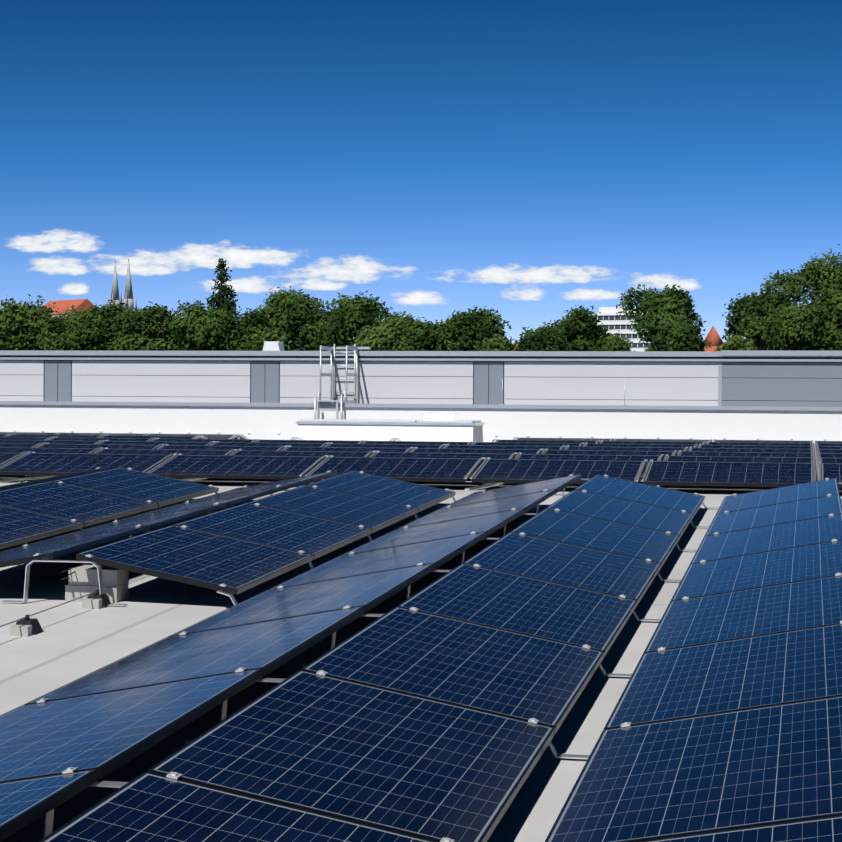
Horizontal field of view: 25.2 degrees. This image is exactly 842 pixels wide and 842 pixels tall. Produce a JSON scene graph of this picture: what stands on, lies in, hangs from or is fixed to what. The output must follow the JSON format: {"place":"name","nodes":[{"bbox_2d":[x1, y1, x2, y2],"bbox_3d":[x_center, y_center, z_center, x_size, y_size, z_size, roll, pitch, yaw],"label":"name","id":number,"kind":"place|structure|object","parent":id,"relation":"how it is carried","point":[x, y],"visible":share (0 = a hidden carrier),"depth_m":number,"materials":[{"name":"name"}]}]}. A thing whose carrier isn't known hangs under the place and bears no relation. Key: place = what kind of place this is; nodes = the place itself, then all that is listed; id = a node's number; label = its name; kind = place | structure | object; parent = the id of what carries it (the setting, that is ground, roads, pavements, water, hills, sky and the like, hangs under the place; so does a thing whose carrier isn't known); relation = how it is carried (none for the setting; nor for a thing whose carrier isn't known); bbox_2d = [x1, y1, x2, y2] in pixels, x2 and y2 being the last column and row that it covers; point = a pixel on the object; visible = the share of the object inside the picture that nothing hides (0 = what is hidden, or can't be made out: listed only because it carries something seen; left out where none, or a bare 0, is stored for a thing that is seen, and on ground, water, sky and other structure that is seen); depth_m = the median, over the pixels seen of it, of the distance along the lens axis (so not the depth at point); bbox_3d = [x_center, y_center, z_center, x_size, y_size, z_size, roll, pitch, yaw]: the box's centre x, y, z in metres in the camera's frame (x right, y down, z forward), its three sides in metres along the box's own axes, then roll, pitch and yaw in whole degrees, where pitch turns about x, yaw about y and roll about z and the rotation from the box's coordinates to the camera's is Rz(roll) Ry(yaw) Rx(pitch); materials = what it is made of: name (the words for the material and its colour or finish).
{"place":"outdoors","nodes":[
{"label":"outdoors","id":0,"kind":"place"},
{"bbox_2d":[0,0,841,345],"label":"sky","id":1,"kind":"structure","parent":0,"point":[531,162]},
{"bbox_2d":[592,307,652,350],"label":"white office block","id":2,"kind":"structure","parent":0,"point":[608,317],"depth_m":687.93,"materials":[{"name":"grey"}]},
{"label":"ground","id":3,"kind":"structure","parent":0,"visible":0},
{"bbox_2d":[0,294,58,349],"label":"tree","id":4,"kind":"object","parent":3,"relation":"on","point":[19,324],"visible":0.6,"depth_m":240.50,"materials":[{"name":"green plant"}]},
{"bbox_2d":[36,305,106,350],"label":"tree","id":5,"kind":"object","parent":3,"relation":"on","point":[80,331],"visible":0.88,"depth_m":233.19,"materials":[{"name":"green plant"}]},
{"bbox_2d":[44,258,136,317],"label":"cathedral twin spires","id":6,"kind":"object","parent":3,"relation":"on","point":[60,305],"visible":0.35,"depth_m":1483.81,"materials":[{"name":"stone"}]},
{"bbox_2d":[75,298,130,350],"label":"tree","id":7,"kind":"object","parent":3,"relation":"on","point":[109,313],"visible":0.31,"depth_m":255.27,"materials":[{"name":"green plant"}]},
{"bbox_2d":[107,301,181,350],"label":"tree","id":8,"kind":"object","parent":3,"relation":"on","point":[144,329],"visible":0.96,"depth_m":243.11,"materials":[{"name":"green plant"}]},
{"bbox_2d":[166,300,256,350],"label":"tree","id":9,"kind":"object","parent":3,"relation":"on","point":[213,329],"visible":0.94,"depth_m":236.41,"materials":[{"name":"green plant"}]},
{"bbox_2d":[198,258,242,349],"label":"tree","id":10,"kind":"object","parent":3,"relation":"on","point":[221,298],"visible":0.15,"depth_m":272.36,"materials":[{"name":"green plant"}]},
{"bbox_2d":[223,304,297,350],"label":"tree","id":11,"kind":"object","parent":3,"relation":"on","point":[262,324],"visible":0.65,"depth_m":245.84,"materials":[{"name":"green plant"}]},
{"bbox_2d":[256,286,343,350],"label":"tree","id":12,"kind":"object","parent":3,"relation":"on","point":[296,308],"visible":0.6,"depth_m":255.55,"materials":[{"name":"green plant"}]},
{"bbox_2d":[312,291,392,350],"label":"tree","id":13,"kind":"object","parent":3,"relation":"on","point":[347,319],"visible":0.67,"depth_m":251.16,"materials":[{"name":"green plant"}]},
{"bbox_2d":[353,307,425,350],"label":"tree","id":14,"kind":"object","parent":3,"relation":"on","point":[386,334],"visible":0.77,"depth_m":241.51,"materials":[{"name":"green plant"}]},
{"bbox_2d":[0,475,841,841],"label":"flat roof","id":15,"kind":"structure","parent":3,"relation":"on","point":[72,641],"depth_m":9.82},
{"bbox_2d":[0,588,110,636],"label":"lightning wire and holders","id":16,"kind":"object","parent":15,"relation":"on","point":[26,625],"visible":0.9,"depth_m":9.97,"materials":[{"name":"concrete"}]},
{"bbox_2d":[65,565,128,602],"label":"concrete blocks","id":17,"kind":"object","parent":15,"relation":"on","point":[83,580],"depth_m":11.10,"materials":[{"name":"concrete"}]},
{"bbox_2d":[314,344,369,418],"bbox_3d":[-1.583,-0.502,37.488,0.830,2.100,1.455,1,0,12],"label":"ladder","id":18,"kind":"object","parent":15,"relation":"on","point":[354,374],"depth_m":37.79,"materials":[{"name":"metal"}]},
{"bbox_2d":[296,415,484,441],"bbox_3d":[-0.548,0.238,34.041,3.260,0.692,1.190,1,0,12],"label":"skylight smoke vent","id":19,"kind":"object","parent":15,"relation":"on","point":[440,428],"visible":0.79,"depth_m":33.57,"materials":[{"name":"metal"}]},
{"bbox_2d":[0,432,820,490],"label":"panel mounting frames","id":20,"kind":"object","parent":15,"relation":"on","point":[816,467],"visible":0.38,"depth_m":21.66,"materials":[{"name":"metal"}]},
{"bbox_2d":[0,447,95,452],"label":"solar panel","id":21,"kind":"object","parent":20,"relation":"on","point":[51,450],"visible":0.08,"depth_m":23.58,"materials":[{"name":"blue"}]},
{"bbox_2d":[0,440,97,443],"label":"solar panel","id":22,"kind":"object","parent":20,"relation":"on","point":[49,441],"visible":0.08,"depth_m":28.45,"materials":[{"name":"blue"}]},
{"bbox_2d":[0,453,170,475],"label":"solar panel","id":23,"kind":"object","parent":20,"relation":"on","point":[48,464],"visible":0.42,"depth_m":20.68,"materials":[{"name":"blue"}]},
{"bbox_2d":[37,444,159,448],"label":"solar panel","id":24,"kind":"object","parent":20,"relation":"on","point":[97,446],"visible":0.21,"depth_m":25.86,"materials":[{"name":"blue"}]},
{"bbox_2d":[51,437,150,440],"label":"solar panel","id":25,"kind":"object","parent":20,"relation":"on","point":[108,439],"visible":0.21,"depth_m":30.69,"materials":[{"name":"blue"}]},
{"bbox_2d":[100,441,209,444],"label":"solar panel","id":26,"kind":"object","parent":20,"relation":"on","point":[151,443],"visible":0.27,"depth_m":28.10,"materials":[{"name":"blue"}]},
{"bbox_2d":[97,449,231,454],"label":"solar panel","id":27,"kind":"object","parent":20,"relation":"on","point":[162,451],"visible":0.21,"depth_m":23.26,"materials":[{"name":"blue"}]},
{"bbox_2d":[153,439,254,441],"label":"solar panel","id":28,"kind":"object","parent":20,"relation":"on","point":[204,440],"visible":0.23,"depth_m":30.34,"materials":[{"name":"blue"}]},
{"bbox_2d":[159,445,282,450],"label":"solar panel","id":29,"kind":"object","parent":20,"relation":"on","point":[272,448],"visible":0.21,"depth_m":25.51,"materials":[{"name":"blue"}]},
{"bbox_2d":[150,455,322,478],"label":"solar panel","id":30,"kind":"object","parent":20,"relation":"on","point":[233,467],"visible":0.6,"depth_m":20.25,"materials":[{"name":"blue"}]},
{"bbox_2d":[211,442,324,446],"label":"solar panel","id":31,"kind":"object","parent":20,"relation":"on","point":[268,444],"visible":0.21,"depth_m":27.75,"materials":[{"name":"blue"}]},
{"bbox_2d":[232,450,370,456],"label":"solar panel","id":32,"kind":"object","parent":20,"relation":"on","point":[301,453],"visible":0.27,"depth_m":22.90,"materials":[{"name":"blue"}]},
{"bbox_2d":[256,440,361,443],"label":"solar panels","id":33,"kind":"object","parent":20,"relation":"on","point":[305,441],"visible":0.29,"depth_m":30.00,"materials":[{"name":"blue"}]},
{"bbox_2d":[283,447,409,451],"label":"solar panel","id":34,"kind":"object","parent":20,"relation":"on","point":[356,449],"visible":0.31,"depth_m":25.16,"materials":[{"name":"blue"}]},
{"bbox_2d":[327,444,440,447],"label":"solar panel","id":35,"kind":"object","parent":20,"relation":"on","point":[385,445],"visible":0.29,"depth_m":27.41,"materials":[{"name":"blue"}]},
{"bbox_2d":[308,457,480,481],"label":"solar panel","id":36,"kind":"object","parent":20,"relation":"on","point":[433,469],"visible":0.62,"depth_m":19.97,"materials":[{"name":"blue"}]},
{"bbox_2d":[363,441,468,444],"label":"solar panel","id":37,"kind":"object","parent":20,"relation":"on","point":[413,442],"visible":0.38,"depth_m":29.65,"materials":[{"name":"black"}]},
{"bbox_2d":[372,452,513,458],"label":"solar panel","id":38,"kind":"object","parent":20,"relation":"on","point":[442,455],"visible":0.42,"depth_m":22.56,"materials":[{"name":"blue"}]},
{"bbox_2d":[412,448,539,453],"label":"solar panel","id":39,"kind":"object","parent":20,"relation":"on","point":[443,450],"visible":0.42,"depth_m":24.80,"materials":[{"name":"black"}]},
{"bbox_2d":[445,445,561,449],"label":"solar panel","id":40,"kind":"object","parent":20,"relation":"on","point":[501,447],"visible":0.33,"depth_m":27.04,"materials":[{"name":"black"}]},
{"bbox_2d":[473,442,580,445],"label":"solar panel","id":41,"kind":"object","parent":20,"relation":"on","point":[526,444],"visible":0.29,"depth_m":29.28,"materials":[{"name":"black"}]},
{"bbox_2d":[472,459,643,483],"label":"solar panel","id":42,"kind":"object","parent":20,"relation":"on","point":[511,470],"visible":0.79,"depth_m":19.62,"materials":[{"name":"blue"}]},
{"bbox_2d":[517,454,659,461],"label":"solar panel","id":43,"kind":"object","parent":20,"relation":"on","point":[589,457],"visible":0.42,"depth_m":22.20,"materials":[{"name":"black"}]},
{"bbox_2d":[544,450,673,456],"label":"solar panel","id":44,"kind":"object","parent":20,"relation":"on","point":[604,452],"visible":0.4,"depth_m":24.45,"materials":[{"name":"black"}]},
{"bbox_2d":[566,446,684,451],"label":"solar panel","id":45,"kind":"object","parent":20,"relation":"on","point":[625,448],"visible":0.25,"depth_m":26.70,"materials":[{"name":"black"}]},
{"bbox_2d":[585,443,694,448],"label":"solar panel","id":46,"kind":"object","parent":20,"relation":"on","point":[639,445],"visible":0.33,"depth_m":28.93,"materials":[{"name":"black"}]},
{"bbox_2d":[643,461,812,486],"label":"solar panel","id":47,"kind":"object","parent":20,"relation":"on","point":[738,474],"visible":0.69,"depth_m":19.20,"materials":[{"name":"blue"}]},
{"bbox_2d":[666,456,812,462],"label":"solar panel","id":48,"kind":"object","parent":20,"relation":"on","point":[745,459],"visible":0.29,"depth_m":21.85,"materials":[{"name":"black"}]},
{"bbox_2d":[679,451,812,456],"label":"solar panel","id":49,"kind":"object","parent":20,"relation":"on","point":[752,454],"visible":0.21,"depth_m":24.10,"materials":[{"name":"black"}]},
{"bbox_2d":[690,448,811,452],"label":"solar panel","id":50,"kind":"object","parent":20,"relation":"on","point":[751,450],"visible":0.21,"depth_m":26.33,"materials":[{"name":"black"}]},
{"bbox_2d":[700,445,811,448],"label":"solar panel","id":51,"kind":"object","parent":20,"relation":"on","point":[756,446],"visible":0.29,"depth_m":28.59,"materials":[{"name":"black"}]},
{"bbox_2d":[708,442,811,445],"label":"solar panel","id":52,"kind":"object","parent":20,"relation":"on","point":[745,443],"visible":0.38,"depth_m":30.82,"materials":[{"name":"black"}]},
{"bbox_2d":[821,463,841,487],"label":"solar panel","id":53,"kind":"object","parent":20,"relation":"on","point":[831,470],"visible":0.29,"depth_m":19.17,"materials":[{"name":"blue"}]},
{"bbox_2d":[0,350,841,406],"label":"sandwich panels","id":54,"kind":"object","parent":15,"relation":"on","point":[773,378],"visible":0.52,"depth_m":37.79,"materials":[{"name":"grey"}]},
{"bbox_2d":[0,401,841,442],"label":"white parapet","id":55,"kind":"structure","parent":15,"relation":"on","point":[268,421],"depth_m":36.42,"materials":[{"name":"grey"}]},
{"bbox_2d":[1,467,841,841],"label":"mounting hardware","id":56,"kind":"object","parent":15,"relation":"on","point":[49,815],"visible":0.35,"depth_m":10.28,"materials":[{"name":"silver metal"}]},
{"bbox_2d":[0,505,83,548],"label":"solar panel","id":57,"kind":"object","parent":56,"relation":"on","point":[18,526],"visible":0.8,"depth_m":14.06,"materials":[{"name":"blue"}]},
{"bbox_2d":[0,769,97,841],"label":"solar panel","id":58,"kind":"object","parent":56,"relation":"on","point":[24,802],"visible":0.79,"depth_m":5.28,"materials":[{"name":"blue"}]},
{"bbox_2d":[0,467,106,486],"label":"solar panel","id":59,"kind":"object","parent":56,"relation":"on","point":[67,476],"visible":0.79,"depth_m":17.28,"materials":[{"name":"blue"}]},
{"bbox_2d":[0,525,150,567],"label":"solar panel","id":60,"kind":"object","parent":56,"relation":"on","point":[25,554],"visible":0.92,"depth_m":11.81,"materials":[{"name":"blue"}]},
{"bbox_2d":[0,481,157,526],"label":"solar panel","id":61,"kind":"object","parent":56,"relation":"on","point":[87,507],"visible":0.9,"depth_m":15.45,"materials":[{"name":"blue"}]},
{"bbox_2d":[16,502,227,547],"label":"solar panel","id":62,"kind":"object","parent":56,"relation":"on","point":[157,521],"visible":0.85,"depth_m":13.51,"materials":[{"name":"blue"}]},
{"bbox_2d":[0,668,262,782],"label":"solar panel","id":63,"kind":"object","parent":56,"relation":"on","point":[104,734],"visible":0.92,"depth_m":6.47,"materials":[{"name":"blue"}]},
{"bbox_2d":[54,467,218,506],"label":"solar panel","id":64,"kind":"object","parent":56,"relation":"on","point":[160,491],"visible":0.92,"depth_m":17.07,"materials":[{"name":"blue"}]},
{"bbox_2d":[76,525,312,594],"bbox_3d":[-1.359,0.843,11.692,0.992,0.037,1.675,11,5,11],"label":"solar panel","id":65,"kind":"object","parent":56,"relation":"on","point":[196,557],"visible":1,"depth_m":11.51,"materials":[{"name":"blue"}]},
{"bbox_2d":[24,606,365,704],"bbox_3d":[-0.909,1.006,8.132,0.992,0.035,1.675,-10,1,12],"label":"solar panel","id":66,"kind":"object","parent":56,"relation":"on","point":[267,647],"visible":0.96,"depth_m":8.00,"materials":[{"name":"blue"}]},
{"bbox_2d":[109,485,287,522],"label":"solar panel","id":67,"kind":"object","parent":56,"relation":"on","point":[233,499],"visible":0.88,"depth_m":15.19,"materials":[{"name":"blue"}]},
{"bbox_2d":[38,771,434,841],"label":"solar panel","id":68,"kind":"object","parent":56,"relation":"on","point":[145,806],"visible":1,"depth_m":5.19,"materials":[{"name":"blue"}]},
{"bbox_2d":[180,471,337,503],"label":"solar panel","id":69,"kind":"object","parent":56,"relation":"on","point":[294,482],"visible":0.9,"depth_m":16.86,"materials":[{"name":"blue"}]},
{"bbox_2d":[173,503,371,559],"bbox_3d":[-1.016,0.767,13.355,0.992,0.035,1.675,11,5,11],"label":"solar panel","id":70,"kind":"object","parent":56,"relation":"on","point":[316,537],"visible":0.83,"depth_m":13.27,"materials":[{"name":"blue"}]},
{"bbox_2d":[168,563,435,636],"bbox_3d":[-0.566,0.930,9.795,0.992,0.035,1.675,-10,1,12],"label":"solar panel","id":71,"kind":"object","parent":56,"relation":"on","point":[369,591],"visible":0.85,"depth_m":9.69,"materials":[{"name":"blue"}]},
{"bbox_2d":[247,485,417,532],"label":"solar panel","id":72,"kind":"object","parent":56,"relation":"on","point":[374,515],"visible":0.92,"depth_m":14.95,"materials":[{"name":"blue"}]},
{"bbox_2d":[148,670,554,841],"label":"solar panel","id":73,"kind":"object","parent":56,"relation":"on","point":[416,766],"visible":0.85,"depth_m":6.08,"materials":[{"name":"blue"}]},
{"bbox_2d":[268,532,486,589],"bbox_3d":[-0.223,0.854,11.458,0.992,0.035,1.675,-10,1,12],"label":"solar panel","id":74,"kind":"object","parent":56,"relation":"on","point":[439,552],"visible":0.85,"depth_m":11.37,"materials":[{"name":"blue"}]},
{"bbox_2d":[307,471,455,511],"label":"solar panel","id":75,"kind":"object","parent":56,"relation":"on","point":[399,492],"visible":0.92,"depth_m":16.61,"materials":[{"name":"blue"}]},
{"bbox_2d":[340,508,525,555],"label":"solar panel","id":76,"kind":"object","parent":56,"relation":"on","point":[489,524],"visible":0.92,"depth_m":13.04,"materials":[{"name":"blue"}]},
{"bbox_2d":[301,607,603,734],"bbox_3d":[0.189,1.016,7.906,0.992,0.035,1.675,11,5,11],"label":"solar panel","id":77,"kind":"object","parent":56,"relation":"on","point":[514,675],"visible":0.92,"depth_m":7.77,"materials":[{"name":"blue"}]},
{"bbox_2d":[397,489,555,528],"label":"solar panel","id":78,"kind":"object","parent":56,"relation":"on","point":[528,502],"visible":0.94,"depth_m":14.72,"materials":[{"name":"blue"}]},
{"bbox_2d":[440,474,580,508],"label":"solar panel","id":79,"kind":"object","parent":56,"relation":"on","point":[559,484],"visible":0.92,"depth_m":16.40,"materials":[{"name":"blue"}]},
{"bbox_2d":[397,563,636,657],"bbox_3d":[0.532,0.940,9.569,0.992,0.035,1.675,11,5,11],"label":"solar panel","id":80,"kind":"object","parent":56,"relation":"on","point":[575,616],"visible":0.94,"depth_m":9.46,"materials":[{"name":"blue"}]},
{"bbox_2d":[463,532,660,604],"bbox_3d":[0.875,0.864,11.232,0.992,0.037,1.675,11,5,11],"label":"solar panel","id":81,"kind":"object","parent":56,"relation":"on","point":[571,565],"visible":0.96,"depth_m":11.14,"materials":[{"name":"blue"}]},
{"bbox_2d":[510,508,678,566],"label":"solar panel","id":82,"kind":"object","parent":56,"relation":"on","point":[602,535],"visible":0.88,"depth_m":12.82,"materials":[{"name":"blue"}]},
{"bbox_2d":[547,490,693,538],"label":"solar panel","id":83,"kind":"object","parent":56,"relation":"on","point":[626,512],"visible":0.94,"depth_m":14.49,"materials":[{"name":"blue"}]},
{"bbox_2d":[574,475,704,516],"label":"solar panel","id":84,"kind":"object","parent":56,"relation":"on","point":[644,493],"visible":0.96,"depth_m":16.16,"materials":[{"name":"blue"}]},
{"bbox_2d":[545,696,841,841],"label":"solar panel","id":85,"kind":"object","parent":56,"relation":"on","point":[763,766],"visible":0.96,"depth_m":5.87,"materials":[{"name":"blue"}]},
{"bbox_2d":[604,624,841,729],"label":"solar panel","id":86,"kind":"object","parent":56,"relation":"on","point":[742,674],"visible":0.9,"depth_m":7.55,"materials":[{"name":"blue"}]},
{"bbox_2d":[640,815,841,841],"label":"solar panel","id":87,"kind":"object","parent":56,"relation":"on","point":[827,829],"visible":1,"depth_m":5.05,"materials":[{"name":"blue"}]},
{"bbox_2d":[644,575,841,652],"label":"solar panel","id":88,"kind":"object","parent":56,"relation":"on","point":[787,607],"visible":0.9,"depth_m":9.24,"materials":[{"name":"blue"}]},
{"bbox_2d":[671,540,841,600],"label":"solar panel","id":89,"kind":"object","parent":56,"relation":"on","point":[772,568],"visible":0.9,"depth_m":10.92,"materials":[{"name":"blue"}]},
{"bbox_2d":[690,514,841,563],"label":"solar panel","id":90,"kind":"object","parent":56,"relation":"on","point":[807,532],"visible":0.9,"depth_m":12.60,"materials":[{"name":"blue"}]},
{"bbox_2d":[705,494,841,535],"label":"solar panel","id":91,"kind":"object","parent":56,"relation":"on","point":[781,513],"visible":0.92,"depth_m":14.26,"materials":[{"name":"blue"}]},
{"bbox_2d":[716,478,839,513],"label":"solar panel","id":92,"kind":"object","parent":56,"relation":"on","point":[785,494],"visible":0.94,"depth_m":15.94,"materials":[{"name":"blue"}]},
{"bbox_2d":[395,317,463,350],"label":"tree","id":93,"kind":"object","parent":3,"relation":"on","point":[425,336],"visible":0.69,"depth_m":238.23,"materials":[{"name":"green plant"}]},
{"bbox_2d":[445,305,511,350],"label":"tree","id":94,"kind":"object","parent":3,"relation":"on","point":[474,327],"visible":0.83,"depth_m":246.75,"materials":[{"name":"green plant"}]},
{"bbox_2d":[473,332,520,350],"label":"tree","id":95,"kind":"object","parent":3,"relation":"on","point":[501,343],"visible":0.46,"depth_m":233.43,"materials":[{"name":"green plant"}]},
{"bbox_2d":[514,320,569,350],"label":"tree","id":96,"kind":"object","parent":3,"relation":"on","point":[546,338],"visible":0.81,"depth_m":241.74,"materials":[{"name":"green plant"}]},
{"bbox_2d":[554,305,611,350],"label":"tree","id":97,"kind":"object","parent":3,"relation":"on","point":[583,331],"visible":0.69,"depth_m":251.19,"materials":[{"name":"green plant"}]},
{"bbox_2d":[591,331,634,350],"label":"bush","id":98,"kind":"object","parent":3,"relation":"on","point":[612,343],"visible":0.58,"depth_m":232.56,"materials":[{"name":"green plant"}]},
{"bbox_2d":[616,284,706,350],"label":"tree","id":99,"kind":"object","parent":3,"relation":"on","point":[669,305],"visible":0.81,"depth_m":260.59,"materials":[{"name":"green plant"}]},
{"bbox_2d":[656,317,711,350],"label":"tree","id":100,"kind":"object","parent":3,"relation":"on","point":[677,336],"visible":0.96,"depth_m":236.24,"materials":[{"name":"green plant"}]},
{"bbox_2d":[715,335,756,350],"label":"bush","id":101,"kind":"object","parent":3,"relation":"on","point":[737,342],"visible":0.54,"depth_m":230.18,"materials":[{"name":"green plant"}]},
{"bbox_2d":[722,290,794,349],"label":"tree","id":102,"kind":"object","parent":3,"relation":"on","point":[750,312],"visible":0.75,"depth_m":243.59,"materials":[{"name":"green plant"}]},
{"bbox_2d":[757,301,841,350],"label":"tree","id":103,"kind":"object","parent":3,"relation":"on","point":[803,327],"visible":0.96,"depth_m":232.92,"materials":[{"name":"green plant"}]},
{"bbox_2d":[760,244,841,350],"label":"tree","id":104,"kind":"object","parent":3,"relation":"on","point":[822,279],"visible":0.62,"depth_m":244.75,"materials":[{"name":"green plant"}]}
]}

